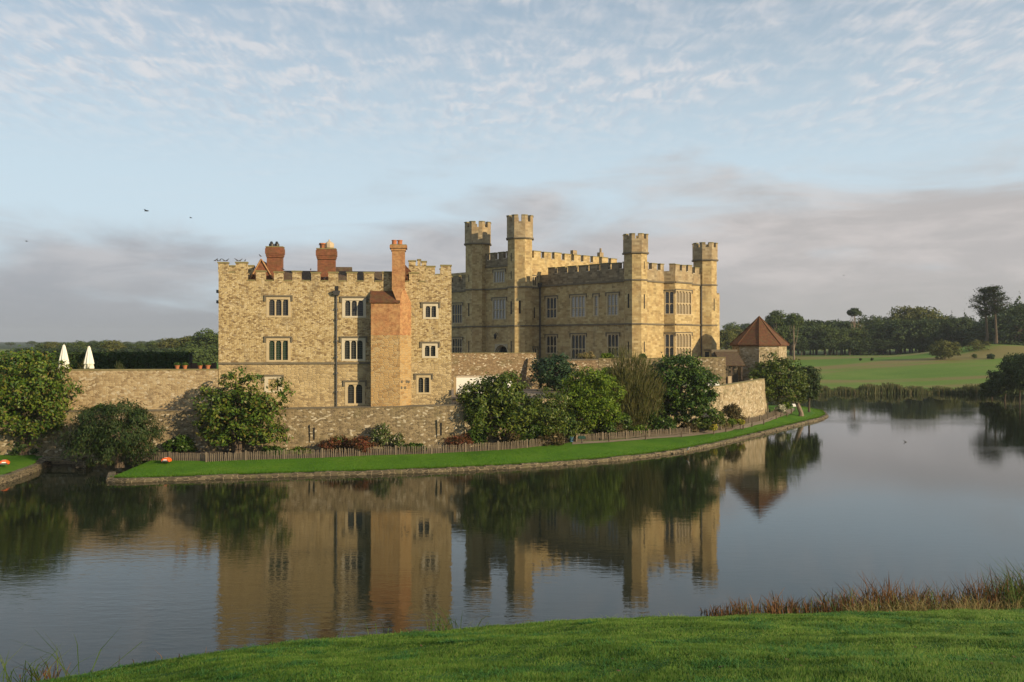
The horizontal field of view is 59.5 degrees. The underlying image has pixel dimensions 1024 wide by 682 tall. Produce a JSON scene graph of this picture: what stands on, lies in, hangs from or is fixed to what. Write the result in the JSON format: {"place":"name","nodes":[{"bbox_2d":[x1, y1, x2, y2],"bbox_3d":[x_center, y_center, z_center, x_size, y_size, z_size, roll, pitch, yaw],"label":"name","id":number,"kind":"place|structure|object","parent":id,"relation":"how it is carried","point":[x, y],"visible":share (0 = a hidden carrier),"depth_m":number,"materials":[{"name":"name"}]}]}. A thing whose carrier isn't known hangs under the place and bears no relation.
{"place":"outdoors","nodes":[
{"label":"outdoors","id":0,"kind":"place"},
{"bbox_2d":[0,455,42,474],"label":"lawn","id":1,"kind":"structure","parent":0,"point":[19,461],"depth_m":74.05,"materials":[{"name":"green plant"}]},
{"bbox_2d":[0,437,39,455],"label":"shrub","id":2,"kind":"object","parent":1,"relation":"on","point":[16,451],"visible":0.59,"depth_m":76.62,"materials":[{"name":"green plant"}]},
{"bbox_2d":[0,345,86,454],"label":"magnolia tree","id":3,"kind":"object","parent":1,"relation":"on","point":[33,363],"visible":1,"depth_m":75.69,"materials":[{"name":"green plant"}]},
{"bbox_2d":[110,405,824,477],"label":"island lawn","id":4,"kind":"structure","parent":0,"point":[580,450],"depth_m":76.88,"materials":[{"name":"green plant"}]},
{"bbox_2d":[51,397,166,467],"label":"yew tree","id":5,"kind":"object","parent":4,"relation":"on","point":[97,435],"visible":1,"depth_m":72.37,"materials":[{"name":"green plant"}]},
{"bbox_2d":[0,404,463,463],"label":"revetment wall","id":6,"kind":"structure","parent":4,"relation":"on","point":[428,425],"depth_m":79.77,"materials":[{"name":"stone"}]},
{"bbox_2d":[0,369,218,409],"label":"terrace wall","id":7,"kind":"structure","parent":6,"relation":"on","point":[162,388],"depth_m":79.54,"materials":[{"name":"stone"}]},
{"bbox_2d":[205,436,564,461],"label":"picket fence","id":8,"kind":"object","parent":4,"relation":"on","point":[526,441],"visible":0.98,"depth_m":77.42,"materials":[{"name":"brown wood"}]},
{"bbox_2d":[128,416,762,460],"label":"flower bed","id":9,"kind":"object","parent":4,"relation":"on","point":[662,433],"visible":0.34,"depth_m":77.94,"materials":[{"name":"soil"}]},
{"bbox_2d":[130,451,204,462],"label":"picket fence","id":10,"kind":"object","parent":9,"relation":"on","point":[170,455],"visible":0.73,"depth_m":74.24,"materials":[{"name":"brown wood"}]},
{"bbox_2d":[161,433,197,452],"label":"shrub","id":11,"kind":"object","parent":9,"relation":"on","point":[180,442],"visible":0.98,"depth_m":77.56,"materials":[{"name":"green plant"}]},
{"bbox_2d":[189,364,295,453],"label":"magnolia tree","id":12,"kind":"object","parent":9,"relation":"on","point":[229,401],"visible":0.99,"depth_m":76.62,"materials":[{"name":"green plant"}]},
{"bbox_2d":[318,435,353,452],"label":"shrub","id":13,"kind":"object","parent":9,"relation":"on","point":[329,443],"visible":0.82,"depth_m":77.96,"materials":[{"name":"red plant"}]},
{"bbox_2d":[347,435,377,453],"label":"shrub","id":14,"kind":"object","parent":9,"relation":"on","point":[359,442],"visible":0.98,"depth_m":77.26,"materials":[{"name":"red plant"}]},
{"bbox_2d":[367,422,391,446],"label":"climbing rose","id":15,"kind":"object","parent":9,"relation":"on","point":[380,430],"visible":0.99,"depth_m":78.99,"materials":[{"name":"green plant"}]},
{"bbox_2d":[444,433,473,448],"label":"shrub","id":16,"kind":"object","parent":9,"relation":"on","point":[458,439],"visible":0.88,"depth_m":80.35,"materials":[{"name":"red plant"}]},
{"bbox_2d":[466,427,488,446],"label":"shrub","id":17,"kind":"object","parent":9,"relation":"on","point":[474,433],"visible":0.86,"depth_m":81.53,"materials":[{"name":"green plant"}]},
{"bbox_2d":[452,370,537,445],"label":"magnolia tree","id":18,"kind":"object","parent":9,"relation":"on","point":[494,390],"visible":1,"depth_m":81.18,"materials":[{"name":"green plant"}]},
{"bbox_2d":[499,429,522,446],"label":"shrub","id":19,"kind":"object","parent":9,"relation":"on","point":[509,436],"visible":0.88,"depth_m":82.73,"materials":[{"name":"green plant"}]},
{"bbox_2d":[523,422,546,440],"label":"shrub","id":20,"kind":"object","parent":9,"relation":"on","point":[534,429],"visible":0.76,"depth_m":83.91,"materials":[{"name":"green plant"}]},
{"bbox_2d":[517,385,581,439],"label":"round evergreen","id":21,"kind":"object","parent":9,"relation":"on","point":[547,410],"visible":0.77,"depth_m":84.59,"materials":[{"name":"green plant"}]},
{"bbox_2d":[533,431,565,445],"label":"shrub","id":22,"kind":"object","parent":9,"relation":"on","point":[560,437],"visible":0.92,"depth_m":83.87,"materials":[{"name":"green plant"}]},
{"bbox_2d":[555,365,627,429],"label":"bright green tree","id":23,"kind":"object","parent":9,"relation":"on","point":[594,402],"visible":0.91,"depth_m":88.89,"materials":[{"name":"green plant"}]},
{"bbox_2d":[594,420,619,435],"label":"shrub","id":24,"kind":"object","parent":9,"relation":"on","point":[602,428],"visible":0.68,"depth_m":90.56,"materials":[{"name":"green plant"}]},
{"bbox_2d":[600,343,676,431],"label":"tamarisk","id":25,"kind":"object","parent":9,"relation":"on","point":[641,396],"visible":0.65,"depth_m":93.95,"materials":[{"name":"green plant"}]},
{"bbox_2d":[641,410,666,430],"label":"shrub","id":26,"kind":"object","parent":9,"relation":"on","point":[656,426],"visible":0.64,"depth_m":94.49,"materials":[{"name":"green plant"}]},
{"bbox_2d":[643,349,723,426],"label":"dark green tree","id":27,"kind":"object","parent":9,"relation":"on","point":[694,375],"visible":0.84,"depth_m":96.58,"materials":[{"name":"green plant"}]},
{"bbox_2d":[720,402,746,419],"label":"shrub","id":28,"kind":"object","parent":9,"relation":"on","point":[732,411],"visible":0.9,"depth_m":102.42,"materials":[{"name":"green plant"}]},
{"bbox_2d":[464,395,657,447],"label":"garden wall","id":29,"kind":"structure","parent":4,"relation":"on","point":[492,439],"depth_m":84.63,"materials":[{"name":"stone"}]},
{"bbox_2d":[575,409,778,441],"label":"picket fence","id":30,"kind":"object","parent":4,"relation":"on","point":[672,431],"visible":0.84,"depth_m":93.50,"materials":[{"name":"brown wood"}]},
{"bbox_2d":[658,377,768,426],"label":"bastion wall","id":31,"kind":"structure","parent":4,"relation":"on","point":[748,397],"depth_m":111.37,"materials":[{"name":"stone"}]},
{"bbox_2d":[745,350,810,415],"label":"holm oak","id":32,"kind":"object","parent":4,"relation":"on","point":[778,377],"visible":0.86,"depth_m":118.47,"materials":[{"name":"green plant"}]},
{"bbox_2d":[796,365,822,411],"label":"yew tree","id":33,"kind":"object","parent":4,"relation":"on","point":[814,376],"visible":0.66,"depth_m":125.78,"materials":[{"name":"green plant"}]},
{"bbox_2d":[0,393,1023,681],"bbox_3d":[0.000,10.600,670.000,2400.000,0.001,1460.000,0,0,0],"label":"water","id":34,"kind":"structure","parent":0,"point":[850,491],"depth_m":48.09,"materials":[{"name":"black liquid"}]},
{"bbox_2d":[0,462,44,483],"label":"kerb","id":35,"kind":"structure","parent":34,"relation":"in","point":[22,472],"depth_m":70.01,"materials":[{"name":"stone"}]},
{"bbox_2d":[0,641,67,681],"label":"grass tuft","id":36,"kind":"object","parent":34,"relation":"in","point":[8,678],"visible":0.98,"depth_m":27.38,"materials":[{"name":"plant"}]},
{"bbox_2d":[37,456,92,467],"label":"stone footbridge","id":37,"kind":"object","parent":34,"relation":"in","point":[48,460],"visible":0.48,"depth_m":75.08,"materials":[{"name":"grey stone"}]},
{"bbox_2d":[19,628,188,676],"bbox_3d":[-12.553,9.752,28.244,5.788,1.737,3.823,0,0,0],"label":"grass tuft","id":38,"kind":"object","parent":34,"relation":"in","point":[78,658],"visible":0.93,"depth_m":28.03,"materials":[{"name":"plant"}]},
{"bbox_2d":[106,411,828,482],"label":"kerb","id":39,"kind":"structure","parent":34,"relation":"in","point":[341,473],"depth_m":72.69,"materials":[{"name":"stone"}]},
{"bbox_2d":[721,581,1011,615],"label":"green reeds","id":40,"kind":"object","parent":34,"relation":"in","point":[850,600],"visible":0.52,"depth_m":33.79,"materials":[{"name":"plant"}]},
{"bbox_2d":[793,382,1023,396],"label":"reed bed","id":41,"kind":"object","parent":34,"relation":"in","point":[870,388],"visible":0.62,"depth_m":180.90,"materials":[{"name":"green plant"}]},
{"bbox_2d":[969,558,1023,608],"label":"green reeds","id":42,"kind":"object","parent":34,"relation":"in","point":[1014,596],"visible":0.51,"depth_m":34.35,"materials":[{"name":"green plant"}]},
{"bbox_2d":[996,352,1023,403],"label":"willow bush","id":43,"kind":"object","parent":34,"relation":"on","point":[1002,380],"visible":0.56,"depth_m":151.77,"materials":[{"name":"green plant"}]},
{"bbox_2d":[1005,353,1023,389],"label":"willow bush","id":44,"kind":"object","parent":34,"relation":"on","point":[1018,375],"visible":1,"depth_m":146.65,"materials":[{"name":"green plant"}]},
{"bbox_2d":[0,342,1023,390],"bbox_3d":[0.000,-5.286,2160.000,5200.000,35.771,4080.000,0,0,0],"label":"ground","id":45,"kind":"structure","parent":0,"point":[925,370],"depth_m":253.57,"materials":[{"name":"green plant"}]},
{"bbox_2d":[99,340,126,351],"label":"olive broadleaf tree","id":46,"kind":"object","parent":45,"relation":"on","point":[109,344],"visible":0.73,"depth_m":298.33,"materials":[{"name":"green plant"}]},
{"bbox_2d":[164,344,217,362],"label":"broadleaf tree","id":47,"kind":"object","parent":45,"relation":"on","point":[197,354],"visible":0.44,"depth_m":224.08,"materials":[{"name":"green plant"}]},
{"bbox_2d":[181,327,218,348],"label":"broadleaf tree","id":48,"kind":"object","parent":45,"relation":"on","point":[207,338],"visible":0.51,"depth_m":252.72,"materials":[{"name":"green plant"}]},
{"bbox_2d":[720,329,737,348],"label":"olive broadleaf tree","id":49,"kind":"object","parent":45,"relation":"on","point":[730,336],"visible":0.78,"depth_m":297.96,"materials":[{"name":"green plant"}]},
{"bbox_2d":[764,309,786,329],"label":"broadleaf tree","id":50,"kind":"object","parent":45,"relation":"on","point":[773,316],"visible":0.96,"depth_m":317.10,"materials":[{"name":"green plant"}]},
{"bbox_2d":[768,313,800,342],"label":"broadleaf tree","id":51,"kind":"object","parent":45,"relation":"on","point":[782,330],"visible":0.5,"depth_m":316.94,"materials":[{"name":"green plant"}]},
{"bbox_2d":[784,312,805,359],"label":"pine tree","id":52,"kind":"object","parent":45,"relation":"on","point":[794,319],"visible":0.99,"depth_m":299.49,"materials":[{"name":"green plant"}]},
{"bbox_2d":[798,322,819,354],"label":"dark broadleaf tree","id":53,"kind":"object","parent":45,"relation":"on","point":[808,327],"visible":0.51,"depth_m":347.31,"materials":[{"name":"green plant"}]},
{"bbox_2d":[813,338,839,354],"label":"dark broadleaf tree","id":54,"kind":"object","parent":45,"relation":"on","point":[830,342],"visible":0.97,"depth_m":339.83,"materials":[{"name":"green plant"}]},
{"bbox_2d":[814,326,844,354],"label":"broadleaf tree","id":55,"kind":"object","parent":45,"relation":"on","point":[827,333],"visible":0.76,"depth_m":343.95,"materials":[{"name":"green plant"}]},
{"bbox_2d":[850,323,879,354],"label":"conifer tree","id":56,"kind":"object","parent":45,"relation":"on","point":[870,351],"visible":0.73,"depth_m":342.94,"materials":[{"name":"green plant"}]},
{"bbox_2d":[866,320,893,354],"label":"broadleaf tree","id":57,"kind":"object","parent":45,"relation":"on","point":[876,330],"visible":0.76,"depth_m":347.35,"materials":[{"name":"green plant"}]},
{"bbox_2d":[876,318,919,353],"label":"dark broadleaf tree","id":58,"kind":"object","parent":45,"relation":"on","point":[901,327],"visible":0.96,"depth_m":342.05,"materials":[{"name":"green plant"}]},
{"bbox_2d":[883,305,916,352],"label":"olive broadleaf tree","id":59,"kind":"object","parent":45,"relation":"on","point":[907,313],"visible":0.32,"depth_m":369.46,"materials":[{"name":"green plant"}]},
{"bbox_2d":[902,306,948,352],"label":"olive broadleaf tree","id":60,"kind":"object","parent":45,"relation":"on","point":[921,312],"visible":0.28,"depth_m":365.73,"materials":[{"name":"green plant"}]},
{"bbox_2d":[908,319,944,351],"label":"dark broadleaf tree","id":61,"kind":"object","parent":45,"relation":"on","point":[925,330],"visible":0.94,"depth_m":340.18,"materials":[{"name":"green plant"}]},
{"bbox_2d":[925,339,962,359],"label":"field bush","id":62,"kind":"object","parent":45,"relation":"on","point":[944,349],"visible":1,"depth_m":267.40,"materials":[{"name":"green plant"}]},
{"bbox_2d":[932,318,961,340],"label":"dark broadleaf tree","id":63,"kind":"object","parent":45,"relation":"on","point":[946,324],"visible":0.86,"depth_m":343.32,"materials":[{"name":"green plant"}]},
{"bbox_2d":[945,317,977,341],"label":"dark broadleaf tree","id":64,"kind":"object","parent":45,"relation":"on","point":[962,330],"visible":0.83,"depth_m":341.26,"materials":[{"name":"green plant"}]},
{"bbox_2d":[966,287,999,344],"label":"cedar tree","id":65,"kind":"object","parent":45,"relation":"on","point":[980,298],"visible":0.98,"depth_m":289.50,"materials":[{"name":"green plant"}]},
{"bbox_2d":[980,284,1014,342],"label":"cedar tree","id":66,"kind":"object","parent":45,"relation":"on","point":[994,291],"visible":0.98,"depth_m":287.34,"materials":[{"name":"green plant"}]},
{"bbox_2d":[978,314,1023,340],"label":"dark broadleaf tree","id":67,"kind":"object","parent":45,"relation":"on","point":[991,329],"visible":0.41,"depth_m":318.16,"materials":[{"name":"green plant"}]},
{"bbox_2d":[985,369,1023,400],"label":"willow bush","id":68,"kind":"object","parent":45,"relation":"on","point":[992,382],"visible":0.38,"depth_m":157.61,"materials":[{"name":"green plant"}]},
{"bbox_2d":[990,293,1023,345],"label":"conifer tree","id":69,"kind":"object","parent":45,"relation":"on","point":[1017,337],"visible":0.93,"depth_m":299.90,"materials":[{"name":"green plant"}]},
{"bbox_2d":[0,0,1023,341],"label":"sky","id":70,"kind":"structure","parent":0,"point":[878,145],"materials":[{"name":"blue"}]},
{"bbox_2d":[451,384,593,403],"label":"courtyard","id":71,"kind":"structure","parent":0,"point":[531,392],"depth_m":100.35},
{"bbox_2d":[216,239,451,407],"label":"stone keep","id":72,"kind":"structure","parent":71,"relation":"on","point":[342,336],"depth_m":81.22,"materials":[{"name":"beige stone"}]},
{"bbox_2d":[262,375,283,391],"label":"window","id":73,"kind":"structure","parent":72,"relation":"in","point":[268,378],"depth_m":80.79,"materials":[{"name":"stone"}]},
{"bbox_2d":[264,295,292,316],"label":"window","id":74,"kind":"structure","parent":72,"relation":"in","point":[276,305],"depth_m":80.92,"materials":[{"name":"stone"}]},
{"bbox_2d":[264,336,292,361],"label":"window","id":75,"kind":"structure","parent":72,"relation":"in","point":[278,348],"depth_m":80.92,"materials":[{"name":"stone"}]},
{"bbox_2d":[340,336,366,360],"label":"window","id":76,"kind":"structure","parent":72,"relation":"in","point":[353,347],"depth_m":81.62,"materials":[{"name":"stone"}]},
{"bbox_2d":[340,296,367,317],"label":"window","id":77,"kind":"structure","parent":72,"relation":"in","point":[352,306],"depth_m":81.62,"materials":[{"name":"stone"}]},
{"bbox_2d":[343,380,366,404],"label":"window","id":78,"kind":"structure","parent":72,"relation":"in","point":[354,389],"depth_m":81.60,"materials":[{"name":"stone"}]},
{"bbox_2d":[414,373,432,393],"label":"window","id":79,"kind":"structure","parent":72,"relation":"in","point":[423,380],"depth_m":82.24,"materials":[{"name":"stone"}]},
{"bbox_2d":[420,342,439,357],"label":"window","id":80,"kind":"structure","parent":72,"relation":"in","point":[429,349],"depth_m":82.30,"materials":[{"name":"stone"}]},
{"bbox_2d":[421,302,439,318],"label":"window","id":81,"kind":"structure","parent":72,"relation":"in","point":[430,309],"depth_m":82.30,"materials":[{"name":"stone"}]},
{"bbox_2d":[454,376,510,396],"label":"white marquee tent","id":82,"kind":"object","parent":71,"relation":"on","point":[461,380],"visible":0.16,"depth_m":88.40,"materials":[{"name":"white fabric"}]},
{"bbox_2d":[451,353,535,388],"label":"terrace wall","id":83,"kind":"structure","parent":71,"relation":"on","point":[471,364],"depth_m":110.17,"materials":[{"name":"brown stone"}]},
{"bbox_2d":[524,358,538,388],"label":"stone buttress","id":84,"kind":"structure","parent":71,"relation":"on","point":[533,385],"depth_m":110.30,"materials":[{"name":"beige stone"}]},
{"bbox_2d":[527,351,577,390],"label":"blue green bush","id":85,"kind":"object","parent":71,"relation":"on","point":[553,371],"visible":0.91,"depth_m":103.96,"materials":[{"name":"green plant"}]},
{"bbox_2d":[542,359,597,387],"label":"castle garden wall","id":86,"kind":"structure","parent":71,"relation":"on","point":[582,363],"depth_m":112.02,"materials":[{"name":"brown stone"}]},
{"bbox_2d":[598,357,725,387],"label":"castle forecourt wall","id":87,"kind":"structure","parent":71,"relation":"on","point":[717,365],"depth_m":112.69,"materials":[{"name":"stone"}]},
{"bbox_2d":[711,349,744,383],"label":"open shed","id":88,"kind":"structure","parent":71,"relation":"on","point":[734,360],"depth_m":122.61,"materials":[{"name":"brown tile"}]},
{"bbox_2d":[729,316,789,381],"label":"tiled tower","id":89,"kind":"structure","parent":71,"relation":"on","point":[755,339],"depth_m":123.59,"materials":[{"name":"tile"}]},
{"bbox_2d":[39,607,1023,681],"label":"bank","id":90,"kind":"structure","parent":0,"point":[752,636],"depth_m":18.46,"materials":[{"name":"plant"}]},
{"bbox_2d":[29,608,1023,681],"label":"grass clumps","id":91,"kind":"object","parent":90,"relation":"on","point":[724,661],"visible":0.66,"depth_m":20.14,"materials":[{"name":"plant"}]},
{"bbox_2d":[699,563,1023,616],"bbox_3d":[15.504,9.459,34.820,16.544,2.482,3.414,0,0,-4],"label":"dry reeds","id":92,"kind":"object","parent":90,"relation":"on","point":[774,608],"visible":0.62,"depth_m":34.18,"materials":[{"name":"brown plant"}]},
{"bbox_2d":[572,407,794,443],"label":"path","id":93,"kind":"structure","parent":0,"point":[735,428],"depth_m":96.05,"materials":[{"name":"beige gravel"}]},
{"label":"castle terrace","id":94,"kind":"structure","parent":0,"visible":0},
{"bbox_2d":[451,214,719,358],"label":"battlemented castle","id":95,"kind":"structure","parent":94,"relation":"on","point":[519,296],"depth_m":130.99,"materials":[{"name":"stone"}]},
{"bbox_2d":[451,302,462,323],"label":"window","id":96,"kind":"structure","parent":95,"relation":"in","point":[457,308],"depth_m":148.37,"materials":[{"name":"stone"}]},
{"bbox_2d":[491,297,506,319],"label":"window","id":97,"kind":"structure","parent":95,"relation":"in","point":[498,303],"depth_m":136.50,"materials":[{"name":"grey stone"}]},
{"bbox_2d":[544,295,557,318],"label":"window","id":98,"kind":"structure","parent":95,"relation":"in","point":[550,301],"depth_m":132.80,"materials":[{"name":"stone"}]},
{"bbox_2d":[544,334,557,353],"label":"window","id":99,"kind":"structure","parent":95,"relation":"in","point":[551,339],"depth_m":132.80,"materials":[{"name":"stone"}]},
{"bbox_2d":[569,293,586,317],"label":"window","id":100,"kind":"structure","parent":95,"relation":"in","point":[577,302],"depth_m":128.75,"materials":[{"name":"stone"}]},
{"bbox_2d":[569,333,586,358],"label":"window","id":101,"kind":"structure","parent":95,"relation":"in","point":[578,340],"depth_m":129.03,"materials":[{"name":"stone"}]},
{"bbox_2d":[605,292,619,315],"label":"window","id":102,"kind":"structure","parent":95,"relation":"in","point":[612,298],"depth_m":124.24,"materials":[{"name":"stone"}]},
{"bbox_2d":[605,332,619,356],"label":"window","id":103,"kind":"structure","parent":95,"relation":"in","point":[612,337],"depth_m":124.12,"materials":[{"name":"stone"}]},
{"bbox_2d":[663,289,674,314],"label":"window","id":104,"kind":"structure","parent":95,"relation":"in","point":[668,295],"depth_m":125.06,"materials":[{"name":"stone"}]},
{"bbox_2d":[663,332,674,356],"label":"window","id":105,"kind":"structure","parent":95,"relation":"in","point":[668,336],"depth_m":125.06,"materials":[{"name":"stone"}]},
{"bbox_2d":[675,289,692,314],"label":"window","id":106,"kind":"structure","parent":95,"relation":"in","point":[683,296],"depth_m":126.35,"materials":[{"name":"stone"}]},
{"bbox_2d":[675,332,692,355],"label":"window","id":107,"kind":"structure","parent":95,"relation":"in","point":[683,339],"depth_m":126.35,"materials":[{"name":"stone"}]},
{"label":"upper terrace","id":108,"kind":"structure","parent":0,"visible":0},
{"bbox_2d":[48,351,193,368],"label":"clipped hedge","id":109,"kind":"object","parent":108,"relation":"on","point":[143,360],"visible":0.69,"depth_m":103.96,"materials":[{"name":"green plant"}]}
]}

